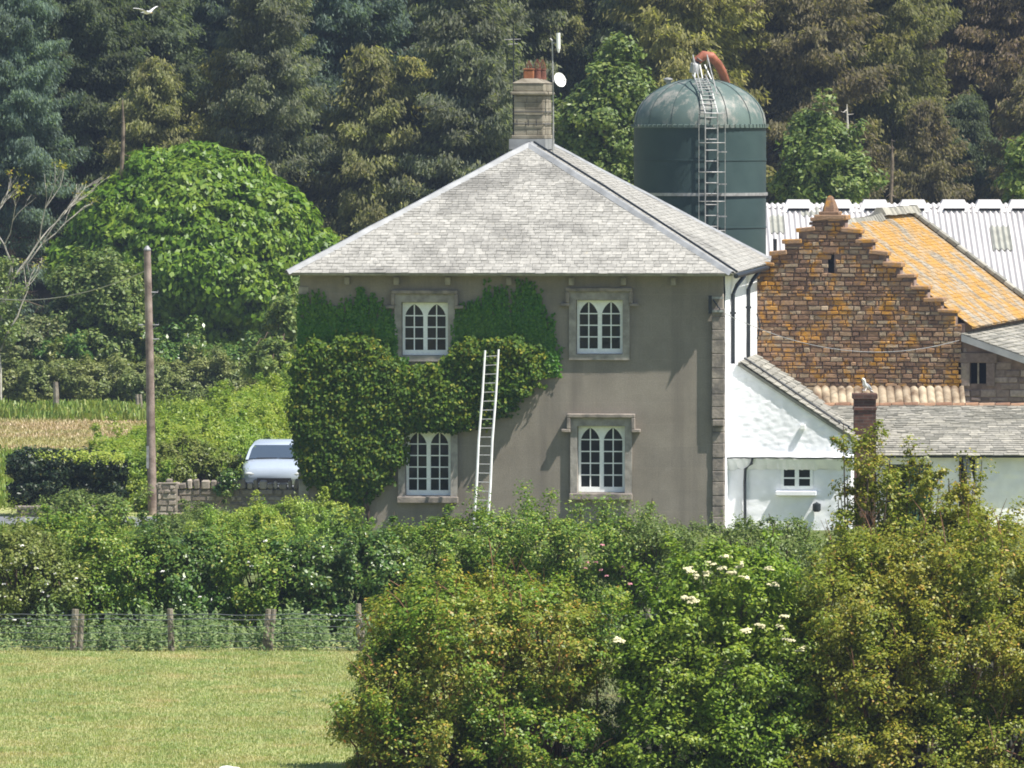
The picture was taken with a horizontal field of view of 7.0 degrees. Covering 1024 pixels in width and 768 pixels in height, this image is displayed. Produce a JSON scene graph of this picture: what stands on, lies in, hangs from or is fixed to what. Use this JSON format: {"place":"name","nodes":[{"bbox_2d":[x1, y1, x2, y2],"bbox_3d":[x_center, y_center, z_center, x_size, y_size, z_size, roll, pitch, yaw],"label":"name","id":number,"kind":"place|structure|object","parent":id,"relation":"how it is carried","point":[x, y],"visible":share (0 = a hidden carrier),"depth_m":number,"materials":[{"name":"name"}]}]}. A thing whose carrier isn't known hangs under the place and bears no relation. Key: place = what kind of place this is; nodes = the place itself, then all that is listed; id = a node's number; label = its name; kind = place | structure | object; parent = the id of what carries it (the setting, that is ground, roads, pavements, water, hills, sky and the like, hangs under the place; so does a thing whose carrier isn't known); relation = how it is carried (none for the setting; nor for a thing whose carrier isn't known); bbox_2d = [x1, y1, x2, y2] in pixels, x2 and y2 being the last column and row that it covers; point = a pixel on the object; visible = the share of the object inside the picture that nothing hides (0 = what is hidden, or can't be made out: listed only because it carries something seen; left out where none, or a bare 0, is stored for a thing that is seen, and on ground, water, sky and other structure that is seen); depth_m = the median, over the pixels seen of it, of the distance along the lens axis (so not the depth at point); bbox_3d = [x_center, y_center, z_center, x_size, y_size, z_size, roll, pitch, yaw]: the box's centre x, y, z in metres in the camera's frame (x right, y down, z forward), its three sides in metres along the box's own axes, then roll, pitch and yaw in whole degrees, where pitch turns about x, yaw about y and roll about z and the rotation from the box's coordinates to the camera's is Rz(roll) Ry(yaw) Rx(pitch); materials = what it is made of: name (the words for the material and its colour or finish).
{"place":"outdoors","nodes":[
{"label":"outdoors","id":0,"kind":"place"},
{"bbox_2d":[0,444,93,507],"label":"bank grass","id":1,"kind":"structure","parent":0,"point":[4,478],"depth_m":228.03,"materials":[{"name":"plant"}]},
{"bbox_2d":[0,415,145,451],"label":"meadow grass","id":2,"kind":"structure","parent":0,"point":[59,433],"depth_m":259.76,"materials":[{"name":"plant"}]},
{"bbox_2d":[0,235,1023,767],"bbox_3d":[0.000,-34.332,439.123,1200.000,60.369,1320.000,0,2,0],"label":"ground","id":3,"kind":"structure","parent":0,"point":[40,289],"depth_m":143.06,"materials":[{"name":"plant"}]},
{"bbox_2d":[0,297,70,363],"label":"scrub","id":4,"kind":"object","parent":3,"relation":"on","point":[34,333],"visible":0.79,"depth_m":288.03,"materials":[{"name":"green plant"}]},
{"bbox_2d":[0,0,93,319],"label":"conifer tree","id":5,"kind":"object","parent":3,"relation":"on","point":[31,72],"visible":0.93,"depth_m":303.88,"materials":[{"name":"green plant"}]},
{"bbox_2d":[0,159,101,263],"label":"conifer tree","id":6,"kind":"object","parent":3,"relation":"on","point":[52,214],"visible":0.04,"depth_m":310.51,"materials":[{"name":"green plant"}]},
{"bbox_2d":[0,497,104,640],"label":"hedge shrub","id":7,"kind":"object","parent":3,"relation":"on","point":[46,562],"visible":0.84,"depth_m":158.56,"materials":[{"name":"green plant"}]},
{"bbox_2d":[0,159,110,399],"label":"dying tree","id":8,"kind":"object","parent":3,"relation":"on","point":[7,286],"visible":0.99,"depth_m":283.97,"materials":[{"name":"grey plant"}]},
{"bbox_2d":[53,382,58,405],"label":"gate post","id":9,"kind":"object","parent":3,"relation":"on","point":[55,393],"visible":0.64,"depth_m":278.08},
{"bbox_2d":[14,505,108,516],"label":"dry stone wall","id":10,"kind":"structure","parent":3,"relation":"on","point":[25,510],"depth_m":207.09,"materials":[{"name":"stone"}]},
{"bbox_2d":[3,444,131,506],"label":"clipped hedge","id":11,"kind":"object","parent":3,"relation":"on","point":[91,471],"visible":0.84,"depth_m":207.92,"materials":[{"name":"green plant"}]},
{"bbox_2d":[0,0,163,279],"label":"conifer tree","id":12,"kind":"object","parent":3,"relation":"on","point":[99,73],"visible":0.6,"depth_m":307.73,"materials":[{"name":"green plant"}]},
{"bbox_2d":[25,483,153,530],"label":"garden shrub","id":13,"kind":"object","parent":3,"relation":"on","point":[66,502],"visible":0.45,"depth_m":200.38,"materials":[{"name":"green plant"}]},
{"bbox_2d":[13,498,172,640],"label":"hedge shrub","id":14,"kind":"object","parent":3,"relation":"on","point":[102,542],"visible":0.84,"depth_m":158.89,"materials":[{"name":"green plant"}]},
{"bbox_2d":[44,245,153,383],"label":"young tree","id":15,"kind":"object","parent":3,"relation":"on","point":[103,312],"visible":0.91,"depth_m":289.03,"materials":[{"name":"green plant"}]},
{"bbox_2d":[0,396,212,421],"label":"hedge foot grass","id":16,"kind":"structure","parent":3,"relation":"on","point":[92,409],"depth_m":274.71,"materials":[{"name":"plant"}]},
{"bbox_2d":[119,100,128,179],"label":"bare trunk","id":17,"kind":"object","parent":3,"relation":"on","point":[122,152],"visible":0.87,"depth_m":296.85,"materials":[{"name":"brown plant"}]},
{"bbox_2d":[0,520,248,615],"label":"verge grass","id":18,"kind":"structure","parent":3,"relation":"on","point":[123,530],"depth_m":195.61,"materials":[{"name":"plant"}]},
{"bbox_2d":[0,337,260,403],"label":"field hedge","id":19,"kind":"object","parent":3,"relation":"on","point":[114,378],"visible":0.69,"depth_m":285.08,"materials":[{"name":"green plant"}]},
{"bbox_2d":[81,55,204,200],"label":"conifer tree","id":20,"kind":"object","parent":3,"relation":"on","point":[155,110],"visible":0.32,"depth_m":304.30,"materials":[{"name":"green plant"}]},
{"bbox_2d":[29,314,260,390],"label":"scrub","id":21,"kind":"object","parent":3,"relation":"on","point":[73,347],"visible":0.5,"depth_m":290.19,"materials":[{"name":"green plant"}]},
{"bbox_2d":[0,485,293,525],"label":"lane","id":22,"kind":"structure","parent":3,"relation":"on","point":[24,520],"depth_m":206.37,"materials":[{"name":"asphalt"}]},
{"bbox_2d":[234,439,298,488],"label":"parked car","id":23,"kind":"object","parent":22,"relation":"on","point":[270,460],"visible":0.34,"depth_m":220.29,"materials":[{"name":"silver metal"}]},
{"bbox_2d":[97,0,196,167],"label":"conifer tree","id":24,"kind":"object","parent":3,"relation":"on","point":[185,10],"visible":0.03,"depth_m":313.85,"materials":[{"name":"green plant"}]},
{"bbox_2d":[138,246,159,515],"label":"telegraph pole","id":25,"kind":"object","parent":3,"relation":"on","point":[151,443],"visible":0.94,"depth_m":208.43,"materials":[{"name":"wood"}]},
{"bbox_2d":[2,271,143,299],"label":"overhead cable","id":26,"kind":"object","parent":25,"relation":"attached to","point":[77,293],"visible":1,"depth_m":219.87,"materials":[{"name":"metal"}]},
{"bbox_2d":[112,0,212,167],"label":"conifer tree","id":27,"kind":"object","parent":3,"relation":"on","point":[171,42],"visible":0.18,"depth_m":311.63,"materials":[{"name":"green plant"}]},
{"bbox_2d":[157,482,177,518],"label":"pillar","id":28,"kind":"structure","parent":3,"relation":"on","point":[167,497],"depth_m":200.51,"materials":[{"name":"stone"}]},
{"bbox_2d":[134,490,233,545],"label":"garden shrub","id":29,"kind":"object","parent":3,"relation":"on","point":[177,521],"visible":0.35,"depth_m":193.33,"materials":[{"name":"green plant"}]},
{"bbox_2d":[122,510,253,639],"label":"hedge shrub","id":30,"kind":"object","parent":3,"relation":"on","point":[179,589],"visible":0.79,"depth_m":158.66,"materials":[{"name":"green plant"}]},
{"bbox_2d":[85,352,295,511],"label":"hedge bank","id":31,"kind":"structure","parent":3,"relation":"on","point":[242,421],"depth_m":223.21,"materials":[{"name":"green plant"}]},
{"bbox_2d":[172,0,209,75],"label":"conifer tree","id":32,"kind":"object","parent":3,"relation":"on","point":[192,3],"visible":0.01,"depth_m":318.77,"materials":[{"name":"green plant"}]},
{"bbox_2d":[42,140,340,358],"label":"broadleaf tree","id":33,"kind":"object","parent":3,"relation":"on","point":[226,236],"visible":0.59,"depth_m":294.76,"materials":[{"name":"green plant"}]},
{"bbox_2d":[156,432,242,488],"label":"lane shrub","id":34,"kind":"object","parent":3,"relation":"on","point":[201,463],"visible":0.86,"depth_m":212.60,"materials":[{"name":"green plant"}]},
{"bbox_2d":[156,478,299,529],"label":"dry stone wall","id":35,"kind":"structure","parent":3,"relation":"on","point":[208,496],"depth_m":201.09,"materials":[{"name":"stone"}]},
{"bbox_2d":[211,467,241,497],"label":"wall ivy tuft","id":36,"kind":"object","parent":35,"relation":"attached to","point":[228,479],"visible":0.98,"depth_m":200.73,"materials":[{"name":"green plant"}]},
{"bbox_2d":[163,504,301,528],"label":"lane shrub","id":37,"kind":"object","parent":3,"relation":"on","point":[283,515],"visible":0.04,"depth_m":198.72,"materials":[{"name":"green plant"}]},
{"bbox_2d":[182,46,299,190],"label":"conifer tree","id":38,"kind":"object","parent":3,"relation":"on","point":[209,130],"visible":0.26,"depth_m":304.53,"materials":[{"name":"green plant"}]},
{"bbox_2d":[184,0,320,194],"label":"conifer tree","id":39,"kind":"object","parent":3,"relation":"on","point":[211,19],"visible":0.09,"depth_m":313.63,"materials":[{"name":"green plant"}]},
{"bbox_2d":[186,500,329,638],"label":"hedge shrub","id":40,"kind":"object","parent":3,"relation":"on","point":[242,551],"visible":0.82,"depth_m":158.70,"materials":[{"name":"green plant"}]},
{"bbox_2d":[235,281,299,383],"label":"hanging tree","id":41,"kind":"object","parent":3,"relation":"on","point":[275,345],"visible":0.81,"depth_m":258.42,"materials":[{"name":"green plant"}]},
{"bbox_2d":[191,0,352,219],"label":"conifer tree","id":42,"kind":"object","parent":3,"relation":"on","point":[267,35],"visible":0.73,"depth_m":304.05,"materials":[{"name":"green plant"}]},
{"bbox_2d":[0,597,669,651],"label":"nettles","id":43,"kind":"object","parent":3,"relation":"on","point":[154,635],"visible":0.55,"depth_m":156.25,"materials":[{"name":"green plant"}]},
{"bbox_2d":[0,648,678,767],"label":"pasture grass","id":44,"kind":"structure","parent":3,"relation":"on","point":[316,666],"depth_m":140.81,"materials":[{"name":"plant"}]},
{"bbox_2d":[264,504,423,640],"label":"hedge shrub","id":45,"kind":"object","parent":3,"relation":"on","point":[343,564],"visible":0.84,"depth_m":158.51,"materials":[{"name":"green plant"}]},
{"bbox_2d":[0,603,702,651],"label":"field fence","id":46,"kind":"object","parent":3,"relation":"on","point":[270,615],"visible":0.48,"depth_m":155.56,"materials":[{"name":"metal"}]},
{"bbox_2d":[295,0,429,226],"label":"conifer tree","id":47,"kind":"object","parent":3,"relation":"on","point":[338,28],"visible":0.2,"depth_m":310.22,"materials":[{"name":"green plant"}]},
{"bbox_2d":[291,42,438,242],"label":"conifer tree","id":48,"kind":"object","parent":3,"relation":"on","point":[378,99],"visible":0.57,"depth_m":304.54,"materials":[{"name":"green plant"}]},
{"bbox_2d":[348,54,435,182],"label":"conifer tree","id":49,"kind":"object","parent":3,"relation":"on","point":[426,73],"visible":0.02,"depth_m":309.23,"materials":[{"name":"green plant"}]},
{"bbox_2d":[368,0,424,66],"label":"conifer tree","id":50,"kind":"object","parent":3,"relation":"on","point":[408,5],"visible":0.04,"depth_m":315.67,"materials":[{"name":"green plant"}]},
{"bbox_2d":[408,0,426,21],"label":"conifer tree","id":51,"kind":"object","parent":3,"relation":"on","point":[418,2],"visible":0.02,"depth_m":319.35,"materials":[{"name":"green plant"}]},
{"bbox_2d":[368,484,556,629],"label":"hedge shrub","id":52,"kind":"object","parent":3,"relation":"on","point":[473,551],"visible":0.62,"depth_m":158.72,"materials":[{"name":"green plant"}]},
{"bbox_2d":[383,0,558,203],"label":"conifer tree","id":53,"kind":"object","parent":3,"relation":"on","point":[466,49],"visible":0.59,"depth_m":304.18,"materials":[{"name":"green plant"}]},
{"bbox_2d":[390,0,595,155],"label":"conifer tree","id":54,"kind":"object","parent":3,"relation":"on","point":[527,12],"visible":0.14,"depth_m":313.81,"materials":[{"name":"green plant"}]},
{"bbox_2d":[283,59,776,532],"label":"farmhouse","id":55,"kind":"object","parent":3,"relation":"on","point":[643,293],"visible":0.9,"depth_m":200.13,"materials":[{"name":"paint"}]},
{"bbox_2d":[283,277,564,530],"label":"wall ivy","id":56,"kind":"object","parent":55,"relation":"attached to","point":[354,435],"depth_m":200.04,"materials":[{"name":"green plant"}]},
{"bbox_2d":[385,290,462,360],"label":"window","id":57,"kind":"structure","parent":55,"relation":"in","point":[426,326],"depth_m":200.34,"materials":[{"name":"paint"}]},
{"bbox_2d":[397,431,457,502],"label":"window","id":58,"kind":"structure","parent":55,"relation":"in","point":[432,468],"depth_m":200.44,"materials":[{"name":"paint"}]},
{"bbox_2d":[504,25,520,134],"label":"aerial mast","id":59,"kind":"object","parent":55,"relation":"attached to","point":[513,39],"visible":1,"depth_m":206.73,"materials":[{"name":"black metal"}]},
{"bbox_2d":[550,33,565,152],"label":"antenna mast","id":60,"kind":"object","parent":55,"relation":"attached to","point":[559,79],"visible":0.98,"depth_m":206.41,"materials":[{"name":"metal"}]},
{"bbox_2d":[560,288,637,359],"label":"window","id":61,"kind":"structure","parent":55,"relation":"in","point":[603,314],"depth_m":199.95,"materials":[{"name":"paint"}]},
{"bbox_2d":[561,413,640,499],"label":"window","id":62,"kind":"structure","parent":55,"relation":"in","point":[600,444],"depth_m":200.05,"materials":[{"name":"paint"}]},
{"bbox_2d":[725,313,958,351],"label":"overhead cable","id":63,"kind":"object","parent":55,"relation":"attached to","point":[833,348],"visible":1,"depth_m":204.72,"materials":[{"name":"rubber"}]},
{"bbox_2d":[521,0,601,115],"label":"conifer tree","id":64,"kind":"object","parent":3,"relation":"on","point":[575,28],"visible":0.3,"depth_m":315.04,"materials":[{"name":"green plant"}]},
{"bbox_2d":[487,479,664,637],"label":"hedge shrub","id":65,"kind":"object","parent":3,"relation":"on","point":[604,566],"visible":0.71,"depth_m":158.54,"materials":[{"name":"green plant"}]},
{"bbox_2d":[554,0,623,111],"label":"conifer tree","id":66,"kind":"object","parent":3,"relation":"on","point":[590,18],"visible":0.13,"depth_m":315.38,"materials":[{"name":"green plant"}]},
{"bbox_2d":[551,31,657,184],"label":"broadleaf tree","id":67,"kind":"object","parent":3,"relation":"on","point":[599,111],"visible":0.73,"depth_m":282.59,"materials":[{"name":"green plant"}]},
{"bbox_2d":[242,529,1023,621],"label":"garden","id":68,"kind":"object","parent":3,"relation":"on","point":[583,556],"depth_m":192.86,"materials":[{"name":"plant"}]},
{"bbox_2d":[182,486,375,552],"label":"garden shrub","id":69,"kind":"object","parent":68,"relation":"on","point":[296,507],"visible":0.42,"depth_m":190.46,"materials":[{"name":"green plant"}]},
{"bbox_2d":[473,349,499,529],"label":"ladder","id":70,"kind":"object","parent":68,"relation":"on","point":[492,437],"visible":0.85,"depth_m":199.28,"materials":[{"name":"metal"}]},
{"bbox_2d":[589,0,732,68],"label":"conifer tree","id":71,"kind":"object","parent":3,"relation":"on","point":[609,5],"visible":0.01,"depth_m":312.62,"materials":[{"name":"green plant"}]},
{"bbox_2d":[614,495,753,635],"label":"hedge shrub","id":72,"kind":"object","parent":3,"relation":"on","point":[660,533],"visible":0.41,"depth_m":158.60,"materials":[{"name":"green plant"}]},
{"bbox_2d":[588,0,790,185],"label":"conifer tree","id":73,"kind":"object","parent":3,"relation":"on","point":[675,35],"visible":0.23,"depth_m":305.55,"materials":[{"name":"green plant"}]},
{"bbox_2d":[631,51,768,254],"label":"silo","id":74,"kind":"object","parent":3,"relation":"on","point":[700,149],"visible":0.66,"depth_m":222.46,"materials":[{"name":"metal"}]},
{"bbox_2d":[699,511,842,634],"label":"hedge shrub","id":75,"kind":"object","parent":3,"relation":"on","point":[748,529],"visible":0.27,"depth_m":158.95,"materials":[{"name":"green plant"}]},
{"bbox_2d":[727,354,860,529],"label":"outhouse","id":76,"kind":"structure","parent":3,"relation":"on","point":[784,458],"depth_m":200.93,"materials":[{"name":"white paint"}]},
{"bbox_2d":[776,469,816,495],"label":"window","id":77,"kind":"structure","parent":76,"relation":"in","point":[790,478],"depth_m":200.88,"materials":[{"name":"paint"}]},
{"bbox_2d":[725,0,903,203],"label":"conifer tree","id":78,"kind":"object","parent":3,"relation":"on","point":[805,51],"visible":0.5,"depth_m":307.11,"materials":[{"name":"green plant"}]},
{"bbox_2d":[766,87,889,203],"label":"broadleaf tree","id":79,"kind":"object","parent":3,"relation":"on","point":[820,166],"visible":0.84,"depth_m":280.84,"materials":[{"name":"green plant"}]},
{"bbox_2d":[841,104,851,152],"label":"bare trunk","id":80,"kind":"object","parent":3,"relation":"on","point":[847,121],"visible":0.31,"depth_m":296.82,"materials":[{"name":"white wood"}]},
{"bbox_2d":[768,1,946,202],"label":"conifer tree","id":81,"kind":"object","parent":3,"relation":"on","point":[875,43],"visible":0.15,"depth_m":309.59,"materials":[{"name":"green plant"}]},
{"bbox_2d":[843,150,894,202],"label":"conifer tree","id":82,"kind":"object","parent":3,"relation":"on","point":[874,194],"depth_m":305.10,"materials":[{"name":"green plant"}]},
{"bbox_2d":[757,196,1023,404],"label":"stone barn","id":83,"kind":"structure","parent":3,"relation":"on","point":[877,284],"depth_m":212.01,"materials":[{"name":"stone"}]},
{"bbox_2d":[828,254,833,272],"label":"slit window","id":84,"kind":"structure","parent":83,"relation":"in","point":[830,261],"depth_m":212.07,"materials":[{"name":"glass"}]},
{"bbox_2d":[885,139,897,203],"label":"bare trunk","id":85,"kind":"object","parent":3,"relation":"on","point":[891,195],"visible":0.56,"depth_m":296.89,"materials":[{"name":"brown plant"}]},
{"bbox_2d":[835,0,987,203],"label":"conifer tree","id":86,"kind":"object","parent":3,"relation":"on","point":[918,87],"visible":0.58,"depth_m":310.45,"materials":[{"name":"green plant"}]},
{"bbox_2d":[813,385,1023,527],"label":"long shed","id":87,"kind":"structure","parent":3,"relation":"on","point":[946,424],"depth_m":203.51,"materials":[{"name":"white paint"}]},
{"bbox_2d":[861,378,873,392],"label":"perched gull","id":88,"kind":"object","parent":87,"relation":"on","point":[866,386],"visible":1,"depth_m":202.45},
{"bbox_2d":[907,467,927,522],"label":"door","id":89,"kind":"structure","parent":87,"relation":"in","point":[921,471],"depth_m":202.85,"materials":[{"name":"teal paint"}]},
{"bbox_2d":[962,458,978,504],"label":"leaning board","id":90,"kind":"object","parent":87,"relation":"attached to","point":[965,464],"visible":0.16,"depth_m":202.54,"materials":[{"name":"wood"}]},
{"bbox_2d":[877,98,983,203],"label":"conifer tree","id":91,"kind":"object","parent":3,"relation":"on","point":[930,175],"visible":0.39,"depth_m":305.95,"materials":[{"name":"green plant"}]},
{"bbox_2d":[897,0,993,163],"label":"conifer tree","id":92,"kind":"object","parent":3,"relation":"on","point":[959,84],"visible":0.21,"depth_m":314.21,"materials":[{"name":"green plant"}]},
{"bbox_2d":[939,92,1006,203],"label":"conifer tree","id":93,"kind":"object","parent":3,"relation":"on","point":[969,112],"visible":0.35,"depth_m":308.15,"materials":[{"name":"green plant"}]},
{"bbox_2d":[935,0,1023,165],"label":"conifer tree","id":94,"kind":"object","parent":3,"relation":"on","point":[999,38],"visible":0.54,"depth_m":312.55,"materials":[{"name":"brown plant"}]},
{"bbox_2d":[972,67,1023,203],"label":"conifer tree","id":95,"kind":"object","parent":3,"relation":"on","point":[1014,110],"visible":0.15,"depth_m":306.06,"materials":[{"name":"green plant"}]},
{"bbox_2d":[993,132,1023,203],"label":"broadleaf tree","id":96,"kind":"object","parent":3,"relation":"on","point":[1013,177],"visible":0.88,"depth_m":281.13,"materials":[{"name":"green plant"}]},
{"bbox_2d":[424,657,1022,767],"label":"scrub floor","id":97,"kind":"structure","parent":0,"point":[915,760],"depth_m":134.55,"materials":[{"name":"green plant"}]},
{"bbox_2d":[320,536,632,767],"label":"hawthorn bush","id":98,"kind":"object","parent":97,"relation":"on","point":[393,729],"visible":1,"depth_m":126.26,"materials":[{"name":"green plant"}]},
{"bbox_2d":[582,522,836,767],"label":"elder bush","id":99,"kind":"object","parent":97,"relation":"on","point":[699,714],"visible":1,"depth_m":126.16,"materials":[{"name":"green plant"}]},
{"bbox_2d":[761,495,1023,767],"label":"hawthorn bush","id":100,"kind":"object","parent":97,"relation":"on","point":[916,710],"visible":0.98,"depth_m":126.31,"materials":[{"name":"green plant"}]},
{"bbox_2d":[818,419,1023,754],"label":"hawthorn bush","id":101,"kind":"object","parent":97,"relation":"on","point":[923,483],"visible":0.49,"depth_m":129.96,"materials":[{"name":"green plant"}]},
{"bbox_2d":[766,199,1023,291],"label":"cattle barn","id":102,"kind":"structure","parent":0,"point":[989,232],"depth_m":238.59,"materials":[{"name":"metal"}]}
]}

